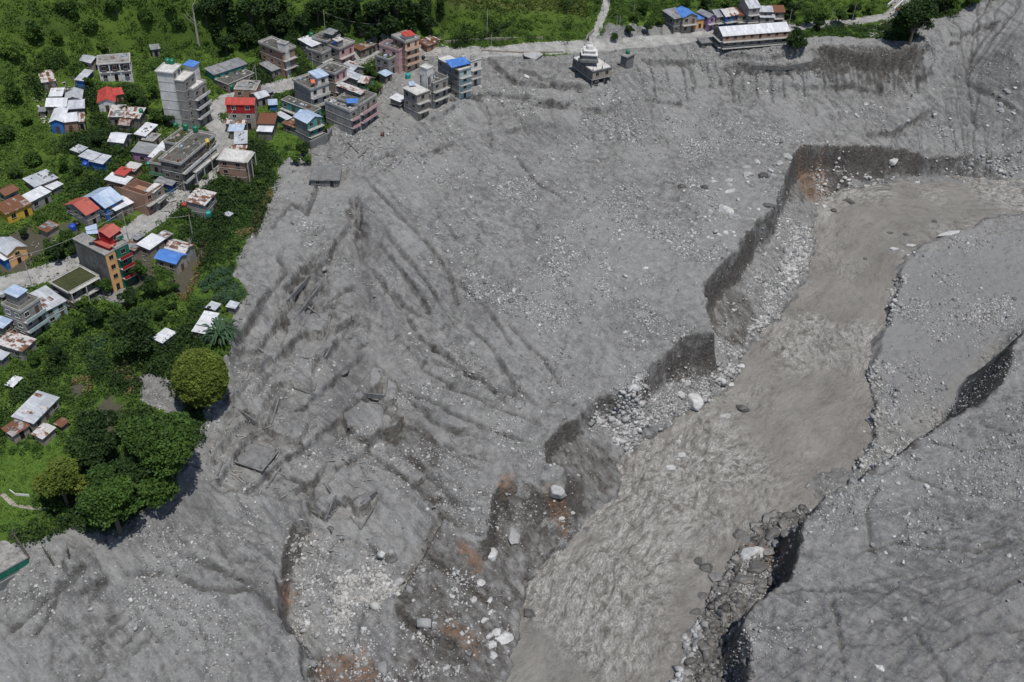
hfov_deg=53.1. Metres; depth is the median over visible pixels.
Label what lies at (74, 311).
banana plant
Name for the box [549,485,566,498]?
boulder
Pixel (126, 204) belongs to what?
house
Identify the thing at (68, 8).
tree
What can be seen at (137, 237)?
kiosk
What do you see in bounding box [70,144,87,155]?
shed
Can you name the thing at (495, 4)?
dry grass
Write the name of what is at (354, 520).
wall remains
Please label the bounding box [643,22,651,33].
tree
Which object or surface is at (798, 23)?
tree
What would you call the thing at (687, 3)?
tree
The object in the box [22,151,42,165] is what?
tree
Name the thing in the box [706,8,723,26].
house
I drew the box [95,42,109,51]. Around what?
tree
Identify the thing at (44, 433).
shed
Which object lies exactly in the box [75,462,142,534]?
tree
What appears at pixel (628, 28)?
tree
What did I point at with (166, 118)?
tree
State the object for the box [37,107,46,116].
shed
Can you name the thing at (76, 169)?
tree
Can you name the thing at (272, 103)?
kiosk
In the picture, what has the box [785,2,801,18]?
tree
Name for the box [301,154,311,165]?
tree
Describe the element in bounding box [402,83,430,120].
house
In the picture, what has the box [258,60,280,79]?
shed
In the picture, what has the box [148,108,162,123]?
tree
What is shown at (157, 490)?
tree
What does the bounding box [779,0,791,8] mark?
tree
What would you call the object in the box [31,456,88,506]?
tree
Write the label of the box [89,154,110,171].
shed
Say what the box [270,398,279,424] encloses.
wall remains
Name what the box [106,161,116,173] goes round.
tree
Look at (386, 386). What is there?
wall remains
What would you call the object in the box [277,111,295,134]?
shed
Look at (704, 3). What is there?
tree
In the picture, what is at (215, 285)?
banana plant
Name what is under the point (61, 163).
tree
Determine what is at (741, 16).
house
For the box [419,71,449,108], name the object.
house
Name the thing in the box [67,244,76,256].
tree
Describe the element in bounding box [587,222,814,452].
talus
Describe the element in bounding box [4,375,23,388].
plastic sheet
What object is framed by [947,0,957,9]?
tree
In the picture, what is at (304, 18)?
tree
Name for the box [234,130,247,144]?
shed
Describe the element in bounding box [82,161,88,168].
water tank
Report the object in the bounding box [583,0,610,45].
path
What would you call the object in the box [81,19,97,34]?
tree
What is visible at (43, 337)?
tree
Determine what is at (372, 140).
wreckage
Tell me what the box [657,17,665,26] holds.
tree
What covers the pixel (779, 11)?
house
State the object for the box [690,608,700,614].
boulder
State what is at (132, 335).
tree
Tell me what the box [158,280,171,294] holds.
tree
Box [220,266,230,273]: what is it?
banana plant
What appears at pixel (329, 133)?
wall
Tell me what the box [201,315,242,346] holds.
palm
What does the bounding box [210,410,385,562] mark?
wreckage
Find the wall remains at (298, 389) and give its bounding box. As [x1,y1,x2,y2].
[293,386,312,394]
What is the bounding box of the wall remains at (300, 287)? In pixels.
[286,275,309,302]
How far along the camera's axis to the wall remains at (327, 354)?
253.14 m
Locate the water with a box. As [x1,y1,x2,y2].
[506,175,1023,681]
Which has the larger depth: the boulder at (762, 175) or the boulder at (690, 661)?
the boulder at (762, 175)
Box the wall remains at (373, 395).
[364,392,384,399]
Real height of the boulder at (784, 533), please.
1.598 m
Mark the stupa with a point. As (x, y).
(589, 53)
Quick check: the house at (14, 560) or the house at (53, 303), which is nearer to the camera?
the house at (14, 560)
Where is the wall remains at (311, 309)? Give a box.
[307,306,320,316]
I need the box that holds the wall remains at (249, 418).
[234,405,255,424]
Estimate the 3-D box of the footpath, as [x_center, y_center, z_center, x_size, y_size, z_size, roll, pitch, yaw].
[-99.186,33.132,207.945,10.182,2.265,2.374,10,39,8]
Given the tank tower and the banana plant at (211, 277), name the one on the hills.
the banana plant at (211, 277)
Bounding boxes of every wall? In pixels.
[309,133,327,149]
[327,128,332,140]
[445,36,542,42]
[481,49,562,52]
[584,29,593,45]
[752,60,815,70]
[831,19,888,30]
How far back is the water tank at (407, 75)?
332.94 m
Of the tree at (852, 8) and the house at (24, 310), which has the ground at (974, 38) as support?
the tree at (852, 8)
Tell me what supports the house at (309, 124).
on the hills
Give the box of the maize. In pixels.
[71,186,273,395]
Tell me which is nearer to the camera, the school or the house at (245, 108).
the house at (245, 108)
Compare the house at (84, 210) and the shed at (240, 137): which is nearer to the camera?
the house at (84, 210)
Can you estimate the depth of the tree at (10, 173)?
271.94 m
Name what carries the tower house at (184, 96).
on the hills
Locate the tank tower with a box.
[420,63,433,102]
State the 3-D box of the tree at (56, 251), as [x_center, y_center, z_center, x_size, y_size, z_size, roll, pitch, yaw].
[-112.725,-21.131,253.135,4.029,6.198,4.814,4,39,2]
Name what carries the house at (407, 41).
on the ground at (974, 38)
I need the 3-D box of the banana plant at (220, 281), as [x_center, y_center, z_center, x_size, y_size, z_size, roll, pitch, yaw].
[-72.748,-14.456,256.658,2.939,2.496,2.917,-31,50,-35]
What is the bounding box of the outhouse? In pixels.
[223,211,233,219]
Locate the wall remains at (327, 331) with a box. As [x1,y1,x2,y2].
[318,316,330,357]
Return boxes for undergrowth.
[0,0,965,546]
[0,0,982,543]
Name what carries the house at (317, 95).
on the hills
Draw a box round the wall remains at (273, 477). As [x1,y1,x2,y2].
[265,467,280,488]
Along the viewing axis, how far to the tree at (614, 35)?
358.43 m
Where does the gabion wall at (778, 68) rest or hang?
on the ground at (974, 38)
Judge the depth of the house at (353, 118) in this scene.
308.49 m
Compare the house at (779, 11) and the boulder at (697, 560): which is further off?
the house at (779, 11)
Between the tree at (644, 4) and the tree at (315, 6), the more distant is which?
the tree at (644, 4)
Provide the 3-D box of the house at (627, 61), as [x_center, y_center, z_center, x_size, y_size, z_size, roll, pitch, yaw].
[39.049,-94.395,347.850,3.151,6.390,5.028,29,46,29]
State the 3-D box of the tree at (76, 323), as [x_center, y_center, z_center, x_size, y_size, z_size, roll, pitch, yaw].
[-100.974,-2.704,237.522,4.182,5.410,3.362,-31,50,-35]
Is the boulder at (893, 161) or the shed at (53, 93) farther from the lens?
the boulder at (893, 161)
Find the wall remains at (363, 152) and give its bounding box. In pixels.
[358,147,368,158]
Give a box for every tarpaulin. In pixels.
[346,98,358,107]
[408,81,415,87]
[445,57,470,72]
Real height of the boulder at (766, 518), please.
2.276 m
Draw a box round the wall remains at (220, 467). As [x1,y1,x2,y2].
[217,462,222,475]
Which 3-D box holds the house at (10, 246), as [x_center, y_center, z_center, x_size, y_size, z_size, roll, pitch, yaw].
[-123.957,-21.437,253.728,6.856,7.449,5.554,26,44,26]
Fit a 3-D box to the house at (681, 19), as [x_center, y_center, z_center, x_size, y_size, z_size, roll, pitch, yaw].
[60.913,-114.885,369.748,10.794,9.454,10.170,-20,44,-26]
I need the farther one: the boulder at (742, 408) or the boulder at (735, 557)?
the boulder at (742, 408)
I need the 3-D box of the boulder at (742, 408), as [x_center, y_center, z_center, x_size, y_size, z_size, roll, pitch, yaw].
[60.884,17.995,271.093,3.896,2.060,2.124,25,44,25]
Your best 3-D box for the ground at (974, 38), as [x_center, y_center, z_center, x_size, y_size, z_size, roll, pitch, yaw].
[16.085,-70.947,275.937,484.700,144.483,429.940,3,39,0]
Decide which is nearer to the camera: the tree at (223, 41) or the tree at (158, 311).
the tree at (158, 311)
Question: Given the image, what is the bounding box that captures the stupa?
[580,38,597,62]
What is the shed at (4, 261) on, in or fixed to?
on the hills
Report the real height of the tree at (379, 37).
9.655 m
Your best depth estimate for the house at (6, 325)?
232.90 m
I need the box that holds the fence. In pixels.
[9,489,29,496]
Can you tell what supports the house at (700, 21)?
on the ground at (974, 38)
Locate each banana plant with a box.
[0,398,13,409]
[11,403,22,412]
[69,307,82,315]
[163,322,174,329]
[165,309,178,317]
[176,305,184,312]
[196,279,208,285]
[203,273,214,281]
[208,282,220,288]
[211,268,223,276]
[211,292,222,300]
[216,277,225,284]
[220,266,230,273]
[221,296,232,302]
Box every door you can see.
[19,431,25,439]
[24,209,29,216]
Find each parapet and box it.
[887,0,897,6]
[893,0,904,10]
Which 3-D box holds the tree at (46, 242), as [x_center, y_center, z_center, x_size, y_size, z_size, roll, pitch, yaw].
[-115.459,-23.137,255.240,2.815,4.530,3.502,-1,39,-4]
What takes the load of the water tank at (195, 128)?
on the house at (186, 150)
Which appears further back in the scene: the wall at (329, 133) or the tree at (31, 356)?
the wall at (329, 133)
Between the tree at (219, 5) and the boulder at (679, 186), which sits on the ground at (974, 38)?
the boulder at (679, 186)
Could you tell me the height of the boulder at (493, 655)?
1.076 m
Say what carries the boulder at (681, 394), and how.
on the ground at (974, 38)
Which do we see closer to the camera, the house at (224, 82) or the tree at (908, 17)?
the house at (224, 82)
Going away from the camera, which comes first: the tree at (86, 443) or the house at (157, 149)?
the tree at (86, 443)
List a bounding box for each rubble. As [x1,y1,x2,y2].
[290,532,400,640]
[670,608,708,681]
[682,504,810,681]
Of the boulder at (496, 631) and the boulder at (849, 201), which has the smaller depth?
the boulder at (496, 631)
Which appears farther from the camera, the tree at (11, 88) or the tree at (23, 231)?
the tree at (11, 88)
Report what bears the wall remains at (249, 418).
on the ground at (974, 38)
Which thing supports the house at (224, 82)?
on the hills
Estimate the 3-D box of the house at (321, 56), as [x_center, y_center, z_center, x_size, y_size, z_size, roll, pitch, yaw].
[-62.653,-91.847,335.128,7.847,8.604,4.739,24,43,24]
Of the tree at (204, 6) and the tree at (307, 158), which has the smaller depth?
the tree at (307, 158)
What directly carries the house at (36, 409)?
on the hills
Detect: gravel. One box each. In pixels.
[281,143,899,681]
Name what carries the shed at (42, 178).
on the hills
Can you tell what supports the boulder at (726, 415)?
in the water
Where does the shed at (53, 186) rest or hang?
on the hills
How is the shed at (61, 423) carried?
on the hills
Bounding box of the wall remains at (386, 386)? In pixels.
[384,377,387,396]
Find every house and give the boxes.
[0,184,18,200]
[0,194,32,223]
[0,236,27,267]
[0,316,14,337]
[0,330,36,360]
[0,540,28,590]
[1,284,49,337]
[11,390,59,431]
[30,285,67,325]
[45,97,85,115]
[48,106,79,133]
[48,265,102,309]
[56,77,75,96]
[64,197,100,225]
[65,87,83,99]
[72,223,136,292]
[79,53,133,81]
[83,186,123,221]
[97,86,123,111]
[108,105,146,132]
[112,196,133,219]
[119,178,168,215]
[130,141,157,162]
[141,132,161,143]
[148,141,165,158]
[148,150,165,178]
[154,239,195,274]
[155,62,212,128]
[158,127,220,191]
[184,188,216,219]
[190,150,219,184]
[192,310,222,342]
[204,57,246,83]
[214,69,254,93]
[216,148,256,184]
[224,97,257,129]
[234,80,260,96]
[234,438,278,475]
[258,36,298,77]
[279,96,320,117]
[292,68,330,110]
[293,109,324,142]
[298,35,320,54]
[306,45,333,65]
[309,165,342,188]
[311,28,340,46]
[316,60,349,96]
[324,82,379,134]
[329,36,356,63]
[343,60,363,74]
[347,70,363,87]
[354,40,377,58]
[375,51,395,72]
[379,39,402,73]
[391,30,420,71]
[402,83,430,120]
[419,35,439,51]
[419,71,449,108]
[436,53,482,98]
[572,55,612,87]
[620,51,635,68]
[662,6,697,33]
[695,14,704,28]
[696,37,715,47]
[697,9,716,31]
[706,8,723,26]
[719,7,739,25]
[735,7,745,24]
[739,0,761,24]
[757,6,775,23]
[765,5,785,21]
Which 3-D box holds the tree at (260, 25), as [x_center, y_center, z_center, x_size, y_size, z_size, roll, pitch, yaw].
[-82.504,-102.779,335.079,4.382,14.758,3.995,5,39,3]
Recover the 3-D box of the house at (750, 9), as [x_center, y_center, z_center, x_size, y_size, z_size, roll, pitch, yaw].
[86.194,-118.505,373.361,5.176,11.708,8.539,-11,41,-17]
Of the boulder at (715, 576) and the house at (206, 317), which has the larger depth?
the house at (206, 317)
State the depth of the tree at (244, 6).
332.28 m
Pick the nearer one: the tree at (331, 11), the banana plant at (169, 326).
the banana plant at (169, 326)
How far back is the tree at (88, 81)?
306.45 m
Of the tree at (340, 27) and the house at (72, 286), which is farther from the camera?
the tree at (340, 27)
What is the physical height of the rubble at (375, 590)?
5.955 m
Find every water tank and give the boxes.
[69,223,76,230]
[74,221,80,227]
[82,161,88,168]
[169,58,174,64]
[183,123,188,129]
[192,125,197,131]
[405,72,410,78]
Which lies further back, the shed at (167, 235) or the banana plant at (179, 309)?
the shed at (167, 235)
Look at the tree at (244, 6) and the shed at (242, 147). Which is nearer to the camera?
the shed at (242, 147)
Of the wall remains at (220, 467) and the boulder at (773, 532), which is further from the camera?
the boulder at (773, 532)
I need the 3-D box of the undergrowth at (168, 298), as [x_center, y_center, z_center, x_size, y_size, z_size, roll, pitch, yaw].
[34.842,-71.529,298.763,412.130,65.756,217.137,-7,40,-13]
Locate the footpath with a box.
[0,493,47,510]
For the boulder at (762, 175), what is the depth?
322.13 m
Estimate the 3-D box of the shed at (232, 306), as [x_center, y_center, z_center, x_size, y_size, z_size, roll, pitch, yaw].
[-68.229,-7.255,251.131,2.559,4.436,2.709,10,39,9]
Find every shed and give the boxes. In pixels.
[0,252,12,269]
[0,349,9,366]
[1,419,30,442]
[21,186,51,211]
[22,169,57,189]
[31,422,55,445]
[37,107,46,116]
[38,70,55,91]
[44,181,62,195]
[48,87,64,97]
[54,417,69,430]
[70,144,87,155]
[74,69,93,88]
[77,112,85,130]
[78,149,101,167]
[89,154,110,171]
[104,172,133,190]
[107,132,131,148]
[114,161,142,179]
[128,240,139,257]
[134,122,157,141]
[136,233,165,258]
[153,328,176,347]
[155,176,176,192]
[157,230,172,244]
[205,301,220,312]
[225,115,246,132]
[225,300,239,313]
[228,124,244,139]
[231,145,247,149]
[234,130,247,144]
[250,87,273,106]
[256,124,274,140]
[257,113,277,134]
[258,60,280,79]
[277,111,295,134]
[358,75,374,91]
[389,93,403,108]
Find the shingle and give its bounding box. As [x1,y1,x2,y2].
[846,154,1020,484]
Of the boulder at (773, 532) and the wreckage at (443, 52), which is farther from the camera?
the wreckage at (443, 52)
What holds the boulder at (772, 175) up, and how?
on the ground at (974, 38)
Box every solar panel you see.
[85,224,97,230]
[86,230,99,239]
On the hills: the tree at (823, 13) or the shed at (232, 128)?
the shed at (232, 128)
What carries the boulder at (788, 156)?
on the ground at (974, 38)
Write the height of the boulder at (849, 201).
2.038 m
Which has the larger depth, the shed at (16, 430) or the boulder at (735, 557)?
the boulder at (735, 557)
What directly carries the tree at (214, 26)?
on the hills
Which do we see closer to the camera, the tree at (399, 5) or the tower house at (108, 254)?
the tower house at (108, 254)
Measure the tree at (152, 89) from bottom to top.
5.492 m
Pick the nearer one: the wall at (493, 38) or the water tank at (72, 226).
the water tank at (72, 226)
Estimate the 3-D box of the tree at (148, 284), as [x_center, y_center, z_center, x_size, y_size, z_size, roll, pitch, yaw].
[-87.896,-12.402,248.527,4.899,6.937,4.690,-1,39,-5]
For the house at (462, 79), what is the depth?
325.69 m
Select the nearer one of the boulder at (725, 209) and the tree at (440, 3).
the boulder at (725, 209)
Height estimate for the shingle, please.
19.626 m
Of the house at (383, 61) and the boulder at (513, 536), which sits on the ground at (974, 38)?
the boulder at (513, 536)
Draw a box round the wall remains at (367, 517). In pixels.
[360,506,373,529]
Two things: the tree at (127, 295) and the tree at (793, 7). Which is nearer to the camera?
the tree at (127, 295)
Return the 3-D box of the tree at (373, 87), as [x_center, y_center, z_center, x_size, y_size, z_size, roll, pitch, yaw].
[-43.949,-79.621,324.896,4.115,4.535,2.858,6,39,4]
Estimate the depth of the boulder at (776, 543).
235.10 m
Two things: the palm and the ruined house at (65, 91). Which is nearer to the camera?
the palm
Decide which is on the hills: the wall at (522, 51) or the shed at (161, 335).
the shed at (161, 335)
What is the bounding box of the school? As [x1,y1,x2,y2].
[709,22,790,52]
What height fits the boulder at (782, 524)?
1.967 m
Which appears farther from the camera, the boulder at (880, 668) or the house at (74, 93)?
the house at (74, 93)
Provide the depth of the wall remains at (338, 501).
226.56 m
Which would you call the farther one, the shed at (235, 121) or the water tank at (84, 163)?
the shed at (235, 121)
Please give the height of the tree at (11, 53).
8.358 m
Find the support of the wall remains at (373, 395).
on the ground at (974, 38)
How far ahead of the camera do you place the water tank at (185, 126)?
289.16 m
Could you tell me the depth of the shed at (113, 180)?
276.06 m
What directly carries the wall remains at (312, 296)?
on the ground at (974, 38)
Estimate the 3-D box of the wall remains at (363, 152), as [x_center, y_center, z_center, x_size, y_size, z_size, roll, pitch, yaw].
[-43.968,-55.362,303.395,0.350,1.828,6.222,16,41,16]
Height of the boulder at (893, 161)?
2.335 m
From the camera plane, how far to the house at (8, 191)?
265.98 m
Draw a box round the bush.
[295,142,309,156]
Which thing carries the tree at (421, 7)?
on the hills
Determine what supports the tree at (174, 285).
on the hills
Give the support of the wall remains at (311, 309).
on the ground at (974, 38)
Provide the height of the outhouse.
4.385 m
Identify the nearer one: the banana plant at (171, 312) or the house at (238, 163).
the banana plant at (171, 312)
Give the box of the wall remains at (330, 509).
[326,500,333,521]
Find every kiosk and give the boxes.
[131,232,144,242]
[268,99,277,110]
[378,69,392,83]
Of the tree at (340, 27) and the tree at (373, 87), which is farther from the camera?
the tree at (340, 27)
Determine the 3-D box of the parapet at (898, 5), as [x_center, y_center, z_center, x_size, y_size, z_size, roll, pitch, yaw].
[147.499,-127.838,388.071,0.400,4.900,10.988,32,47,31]
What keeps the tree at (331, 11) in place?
on the hills
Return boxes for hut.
[37,220,59,238]
[149,43,160,56]
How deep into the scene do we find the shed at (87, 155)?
282.48 m
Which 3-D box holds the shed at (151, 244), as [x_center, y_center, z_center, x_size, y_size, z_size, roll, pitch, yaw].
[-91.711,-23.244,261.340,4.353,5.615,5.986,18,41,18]
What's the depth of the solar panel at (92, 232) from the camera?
242.41 m
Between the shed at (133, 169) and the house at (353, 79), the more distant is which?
the house at (353, 79)
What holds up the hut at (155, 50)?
on the hills
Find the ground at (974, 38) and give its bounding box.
[0,0,1023,681]
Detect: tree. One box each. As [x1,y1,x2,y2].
[0,43,23,60]
[0,124,13,144]
[4,80,20,100]
[6,168,23,178]
[9,530,29,559]
[18,227,27,237]
[19,110,32,125]
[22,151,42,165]
[24,19,41,39]
[24,350,38,365]
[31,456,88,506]
[36,332,48,344]
[38,544,54,565]
[42,238,52,250]
[45,242,64,262]
[46,345,61,359]
[49,28,62,43]
[54,0,78,18]
[57,156,66,170]
[58,228,75,244]
[63,406,118,466]
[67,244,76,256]
[68,318,84,336]
[71,163,81,175]
[73,295,88,308]
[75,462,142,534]
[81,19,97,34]
[82,77,93,85]
[83,306,102,327]
[90,135,102,143]
[93,278,111,295]
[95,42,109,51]
[97,443,159,497]
[98,300,122,314]
[103,0,120,14]
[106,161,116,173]
[107,306,153,356]
[113,144,122,152]
[116,286,135,306]
[116,410,198,481]
[125,88,142,105]
[127,259,147,282]
[135,472,180,509]
[136,9,153,23]
[136,97,149,106]
[138,275,159,295]
[146,84,159,99]
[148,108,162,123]
[152,305,164,319]
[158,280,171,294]
[160,0,175,16]
[162,115,174,125]
[168,302,177,308]
[170,282,179,291]
[170,347,229,410]
[171,18,186,31]
[184,0,200,45]
[189,184,198,190]
[192,0,214,25]
[208,0,228,27]
[210,9,221,44]
[216,34,233,54]
[217,174,224,182]
[223,188,232,194]
[225,0,241,42]
[235,0,263,26]
[238,22,258,48]
[239,182,248,192]
[253,164,262,172]
[256,5,267,40]
[256,178,266,184]
[262,0,280,31]
[268,14,288,36]
[279,0,290,16]
[290,155,302,165]
[293,10,310,31]
[295,138,302,144]
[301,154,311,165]
[305,0,328,25]
[325,0,336,28]
[333,21,346,33]
[335,0,359,27]
[353,0,365,37]
[362,0,389,26]
[363,66,375,75]
[364,22,380,40]
[368,83,379,92]
[376,11,400,38]
[376,25,381,46]
[383,0,406,17]
[404,0,416,31]
[412,0,432,26]
[421,15,437,35]
[436,0,444,22]
[611,32,618,40]
[625,25,634,34]
[629,12,641,22]
[637,0,649,11]
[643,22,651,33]
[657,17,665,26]
[680,0,690,6]
[700,0,712,9]
[723,0,731,7]
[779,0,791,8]
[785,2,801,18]
[785,28,809,53]
[794,19,803,27]
[803,8,818,24]
[814,21,824,31]
[817,5,829,20]
[835,8,848,23]
[847,4,861,17]
[865,4,877,13]
[891,0,938,45]
[930,0,947,7]
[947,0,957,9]
[969,0,979,7]
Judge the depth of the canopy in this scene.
300.55 m
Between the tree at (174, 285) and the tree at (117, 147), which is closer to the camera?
the tree at (174, 285)
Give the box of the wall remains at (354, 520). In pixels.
[350,515,360,529]
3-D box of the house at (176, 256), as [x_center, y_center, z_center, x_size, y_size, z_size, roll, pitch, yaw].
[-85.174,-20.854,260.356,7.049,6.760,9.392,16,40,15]
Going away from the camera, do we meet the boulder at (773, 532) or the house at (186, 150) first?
the boulder at (773, 532)
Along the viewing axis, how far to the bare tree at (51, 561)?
200.64 m
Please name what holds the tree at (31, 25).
on the hills
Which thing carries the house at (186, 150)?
on the hills
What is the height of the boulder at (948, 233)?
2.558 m
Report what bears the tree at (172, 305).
on the hills
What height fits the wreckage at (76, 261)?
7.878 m
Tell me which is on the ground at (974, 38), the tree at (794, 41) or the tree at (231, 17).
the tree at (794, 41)
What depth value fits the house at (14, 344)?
231.08 m
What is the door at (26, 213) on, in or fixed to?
in the house at (14, 208)
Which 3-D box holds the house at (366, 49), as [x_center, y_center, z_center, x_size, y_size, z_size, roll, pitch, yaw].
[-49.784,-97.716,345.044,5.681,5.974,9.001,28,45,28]
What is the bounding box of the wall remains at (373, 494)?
[360,490,376,503]
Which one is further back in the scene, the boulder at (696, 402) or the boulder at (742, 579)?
the boulder at (696, 402)
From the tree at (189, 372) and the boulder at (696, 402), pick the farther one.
the boulder at (696, 402)
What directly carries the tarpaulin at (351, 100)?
on the house at (353, 118)
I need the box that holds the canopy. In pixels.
[182,59,200,80]
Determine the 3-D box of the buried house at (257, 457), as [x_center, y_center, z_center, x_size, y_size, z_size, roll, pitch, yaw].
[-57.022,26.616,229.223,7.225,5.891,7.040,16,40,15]
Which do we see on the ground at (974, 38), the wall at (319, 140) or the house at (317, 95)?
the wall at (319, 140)
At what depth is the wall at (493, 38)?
351.79 m
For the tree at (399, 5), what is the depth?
341.73 m
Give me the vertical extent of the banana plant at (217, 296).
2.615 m
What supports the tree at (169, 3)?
on the hills
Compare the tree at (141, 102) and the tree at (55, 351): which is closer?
the tree at (55, 351)
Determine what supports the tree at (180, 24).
on the hills
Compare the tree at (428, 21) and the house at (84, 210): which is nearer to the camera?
the house at (84, 210)
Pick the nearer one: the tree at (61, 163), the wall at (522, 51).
the tree at (61, 163)
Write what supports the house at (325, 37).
on the hills
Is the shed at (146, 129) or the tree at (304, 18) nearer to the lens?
the shed at (146, 129)
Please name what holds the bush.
on the ground at (974, 38)
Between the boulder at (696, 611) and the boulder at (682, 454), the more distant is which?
the boulder at (682, 454)
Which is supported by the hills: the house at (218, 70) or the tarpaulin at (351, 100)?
the house at (218, 70)
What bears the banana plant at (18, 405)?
on the hills
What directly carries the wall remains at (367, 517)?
on the ground at (974, 38)
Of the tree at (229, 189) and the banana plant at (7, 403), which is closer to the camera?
the banana plant at (7, 403)
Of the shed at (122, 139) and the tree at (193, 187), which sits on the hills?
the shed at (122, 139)
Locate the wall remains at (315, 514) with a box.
[312,510,325,519]
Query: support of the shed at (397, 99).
on the ground at (974, 38)
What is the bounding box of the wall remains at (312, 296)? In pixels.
[294,275,327,319]
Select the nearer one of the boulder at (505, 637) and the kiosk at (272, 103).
the boulder at (505, 637)
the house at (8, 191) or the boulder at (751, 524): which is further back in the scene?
the house at (8, 191)
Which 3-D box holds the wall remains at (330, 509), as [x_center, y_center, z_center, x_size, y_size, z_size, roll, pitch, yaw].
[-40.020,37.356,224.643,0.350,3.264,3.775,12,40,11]
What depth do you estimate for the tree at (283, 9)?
337.06 m
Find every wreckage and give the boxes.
[30,122,215,285]
[33,36,457,211]
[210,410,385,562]
[300,106,434,174]
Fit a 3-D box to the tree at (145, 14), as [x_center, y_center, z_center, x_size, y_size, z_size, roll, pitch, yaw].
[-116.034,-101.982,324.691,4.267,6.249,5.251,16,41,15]
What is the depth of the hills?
307.87 m
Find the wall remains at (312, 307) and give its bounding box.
[299,306,313,331]
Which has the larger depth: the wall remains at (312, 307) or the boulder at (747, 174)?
the boulder at (747, 174)
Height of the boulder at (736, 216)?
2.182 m
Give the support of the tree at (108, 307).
on the hills
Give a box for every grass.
[435,0,588,15]
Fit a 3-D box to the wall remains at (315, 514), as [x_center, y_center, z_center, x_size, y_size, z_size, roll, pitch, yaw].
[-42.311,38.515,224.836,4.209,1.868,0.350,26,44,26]
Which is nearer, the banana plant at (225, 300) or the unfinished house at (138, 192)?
the banana plant at (225, 300)
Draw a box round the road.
[0,0,910,291]
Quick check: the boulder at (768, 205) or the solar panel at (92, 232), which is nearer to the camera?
the solar panel at (92, 232)
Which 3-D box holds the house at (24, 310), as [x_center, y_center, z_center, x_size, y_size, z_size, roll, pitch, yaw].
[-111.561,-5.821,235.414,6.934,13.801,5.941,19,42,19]
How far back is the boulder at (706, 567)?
232.59 m
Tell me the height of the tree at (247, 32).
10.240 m
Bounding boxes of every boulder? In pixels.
[341,366,349,375]
[471,596,476,602]
[476,579,485,586]
[481,617,488,623]
[488,547,497,560]
[488,641,496,648]
[490,651,496,659]
[492,628,500,635]
[495,630,513,644]
[507,527,519,543]
[523,52,542,59]
[524,609,535,617]
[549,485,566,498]
[666,465,675,469]
[677,184,685,188]
[678,391,684,398]
[679,452,685,457]
[684,657,696,665]
[688,393,703,410]
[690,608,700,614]
[694,557,701,565]
[697,592,707,598]
[697,639,703,645]
[700,563,712,572]
[708,572,722,581]
[718,204,733,213]
[720,413,730,417]
[728,214,741,219]
[730,554,739,560]
[732,529,748,538]
[733,574,753,584]
[736,404,749,412]
[740,546,763,561]
[743,171,753,176]
[747,560,767,573]
[749,522,761,529]
[758,172,768,178]
[762,203,776,207]
[762,547,774,555]
[763,512,772,522]
[765,527,780,539]
[769,173,776,178]
[772,538,780,548]
[775,160,783,165]
[777,519,789,529]
[781,530,789,538]
[782,512,797,518]
[783,153,792,159]
[843,198,854,204]
[876,665,883,671]
[889,158,897,165]
[937,230,959,236]
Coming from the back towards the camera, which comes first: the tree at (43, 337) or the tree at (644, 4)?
the tree at (644, 4)
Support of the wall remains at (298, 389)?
on the ground at (974, 38)
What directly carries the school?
on the ground at (974, 38)
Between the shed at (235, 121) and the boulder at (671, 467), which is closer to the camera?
the boulder at (671, 467)
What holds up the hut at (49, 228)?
on the hills
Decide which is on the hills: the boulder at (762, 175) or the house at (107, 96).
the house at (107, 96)
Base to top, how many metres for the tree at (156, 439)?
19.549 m
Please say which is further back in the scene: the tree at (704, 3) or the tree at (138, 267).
the tree at (704, 3)
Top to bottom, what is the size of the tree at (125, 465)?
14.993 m
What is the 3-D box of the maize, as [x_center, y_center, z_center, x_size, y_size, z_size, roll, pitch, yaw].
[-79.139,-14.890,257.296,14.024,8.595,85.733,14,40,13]
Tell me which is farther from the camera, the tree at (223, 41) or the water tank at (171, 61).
the tree at (223, 41)
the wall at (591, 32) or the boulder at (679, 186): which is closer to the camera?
the boulder at (679, 186)
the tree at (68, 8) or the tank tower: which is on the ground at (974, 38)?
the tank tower
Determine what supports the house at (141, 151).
on the hills
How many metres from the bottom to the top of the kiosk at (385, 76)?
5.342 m
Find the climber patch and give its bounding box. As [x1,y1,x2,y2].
[82,0,293,371]
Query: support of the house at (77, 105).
on the hills
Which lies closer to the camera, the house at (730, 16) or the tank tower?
the tank tower
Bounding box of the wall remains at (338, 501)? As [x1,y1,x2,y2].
[335,498,345,507]
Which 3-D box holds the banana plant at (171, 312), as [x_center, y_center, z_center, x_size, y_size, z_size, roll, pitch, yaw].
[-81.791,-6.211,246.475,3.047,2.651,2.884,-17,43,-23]
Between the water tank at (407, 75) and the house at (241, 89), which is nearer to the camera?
the house at (241, 89)
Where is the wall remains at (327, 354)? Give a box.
[324,344,332,359]
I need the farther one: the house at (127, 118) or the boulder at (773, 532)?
the house at (127, 118)
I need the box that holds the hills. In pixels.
[0,0,993,544]
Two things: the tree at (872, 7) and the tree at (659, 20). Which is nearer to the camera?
the tree at (659, 20)
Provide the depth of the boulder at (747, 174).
322.03 m
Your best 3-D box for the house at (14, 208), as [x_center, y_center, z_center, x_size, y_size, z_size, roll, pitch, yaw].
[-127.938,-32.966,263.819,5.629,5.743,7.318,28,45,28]
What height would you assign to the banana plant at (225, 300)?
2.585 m
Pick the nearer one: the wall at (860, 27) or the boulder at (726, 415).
the boulder at (726, 415)

